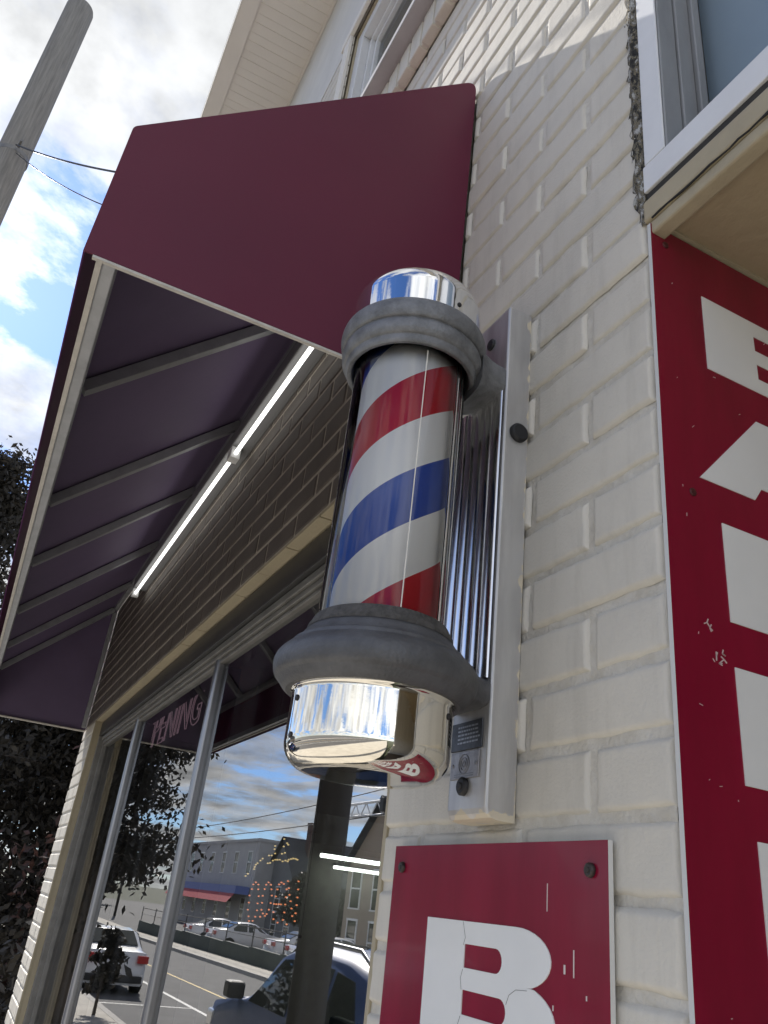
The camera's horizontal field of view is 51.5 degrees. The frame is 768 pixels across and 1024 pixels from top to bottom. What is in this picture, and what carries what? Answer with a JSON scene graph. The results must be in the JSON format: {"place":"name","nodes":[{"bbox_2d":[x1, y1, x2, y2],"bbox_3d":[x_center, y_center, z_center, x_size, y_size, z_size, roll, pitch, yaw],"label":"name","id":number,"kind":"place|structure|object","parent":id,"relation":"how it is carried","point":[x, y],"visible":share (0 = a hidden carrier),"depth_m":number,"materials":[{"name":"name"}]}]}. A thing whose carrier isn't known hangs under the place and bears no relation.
{"place":"outdoors","nodes":[
{"label":"outdoors","id":0,"kind":"place"},
{"bbox_2d":[23,459,35,493],"bbox_3d":[-16.429,5.204,31.452,0.028,1.052,51.062,20,-29,-24],"label":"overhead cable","id":1,"kind":"object","parent":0,"point":[29,477],"visible":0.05,"depth_m":16.35,"materials":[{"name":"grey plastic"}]},
{"bbox_2d":[0,0,239,869],"label":"sky","id":2,"kind":"structure","parent":0,"point":[137,62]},
{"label":"side ground","id":3,"kind":"structure","parent":0,"visible":0},
{"bbox_2d":[0,899,34,1023],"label":"hedge","id":4,"kind":"object","parent":3,"relation":"on","point":[9,944],"visible":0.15,"depth_m":7.05,"materials":[{"name":"green plant"}]},
{"bbox_2d":[0,745,80,1015],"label":"dark tree","id":5,"kind":"object","parent":3,"relation":"on","point":[30,863],"visible":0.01,"depth_m":8.59,"materials":[{"name":"green plant"}]},
{"bbox_2d":[0,534,86,939],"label":"dark tree","id":6,"kind":"object","parent":3,"relation":"on","point":[36,759],"visible":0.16,"depth_m":11.56,"materials":[{"name":"green plant"}]},
{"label":"sidewalk","id":7,"kind":"structure","parent":0,"visible":0},
{"bbox_2d":[0,435,36,851],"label":"dark tree","id":8,"kind":"object","parent":7,"relation":"on","point":[13,473],"visible":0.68,"depth_m":16.03,"materials":[{"name":"green plant"}]},
{"bbox_2d":[0,0,92,225],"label":"utility pole","id":9,"kind":"object","parent":7,"relation":"on","point":[32,111],"visible":0.97,"depth_m":6.47,"materials":[{"name":"grey wood"}]},
{"bbox_2d":[16,153,101,204],"bbox_3d":[-1.744,-2.071,5.082,2.729,1.956,0.008,-8,-30,27],"label":"overhead cable","id":10,"kind":"object","parent":9,"relation":"attached to","point":[59,183],"visible":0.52,"depth_m":5.46,"materials":[{"name":"grey plastic"}]},
{"bbox_2d":[15,144,114,172],"bbox_3d":[-1.654,-2.175,4.920,3.059,2.019,0.013,-10,-31,30],"label":"overhead cable","id":11,"kind":"object","parent":9,"relation":"attached to","point":[97,168],"visible":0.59,"depth_m":5.36,"materials":[{"name":"grey plastic"}]},
{"bbox_2d":[5,0,767,1023],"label":"storefront building","id":12,"kind":"structure","parent":7,"relation":"on","point":[605,132],"depth_m":1.24,"materials":[{"name":"brick"}]},
{"bbox_2d":[84,663,246,1023],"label":"shop interior","id":13,"kind":"object","parent":12,"relation":"in","point":[120,985],"depth_m":4.25,"materials":[{"name":"clear glass"}]},
{"bbox_2d":[151,690,204,747],"bbox_3d":[-0.920,0.906,3.495,0.032,0.195,1.110,18,-29,-21],"label":"opening sign","id":14,"kind":"object","parent":13,"relation":"hanging from","point":[171,724],"visible":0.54,"depth_m":3.37,"materials":[{"name":"pink"}]},
{"bbox_2d":[22,526,387,1023],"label":"shop window","id":15,"kind":"structure","parent":12,"relation":"in","point":[268,915],"depth_m":1.84,"materials":[{"name":"glass"}]},
{"bbox_2d":[131,341,324,597],"bbox_3d":[-0.542,-0.148,2.733,0.067,0.095,2.978,18,-29,-21],"label":"fluorescent light","id":16,"kind":"object","parent":12,"relation":"attached to","point":[295,368],"visible":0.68,"depth_m":2.58,"materials":[{"name":"white"}]},
{"bbox_2d":[0,83,475,731],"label":"awning","id":17,"kind":"object","parent":12,"relation":"attached to","point":[228,261],"visible":0.91,"depth_m":1.46,"materials":[{"name":"red fabric"}]},
{"bbox_2d":[334,0,459,99],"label":"upper window","id":18,"kind":"structure","parent":12,"relation":"in","point":[423,21],"depth_m":2.24,"materials":[{"name":"white paint"}]},
{"bbox_2d":[273,267,531,825],"bbox_3d":[0.034,-0.002,0.936,0.262,0.659,0.216,18,-29,-21],"label":"barber pole","id":19,"kind":"object","parent":12,"relation":"attached to","point":[396,655],"visible":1,"depth_m":0.88,"materials":[{"name":"metal"}]},
{"bbox_2d":[379,840,615,1023],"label":"letter sign","id":20,"kind":"object","parent":12,"relation":"attached to","point":[506,933],"visible":1,"depth_m":0.76,"materials":[{"name":"red metal"}]},
{"bbox_2d":[624,0,767,226],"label":"transom window","id":21,"kind":"structure","parent":12,"relation":"in","point":[666,78],"depth_m":1.00,"materials":[{"name":"white paint"}]},
{"bbox_2d":[647,223,767,1023],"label":"side sign","id":22,"kind":"object","parent":12,"relation":"attached to","point":[710,326],"visible":1,"depth_m":0.73,"materials":[{"name":"red metal"}]}
]}

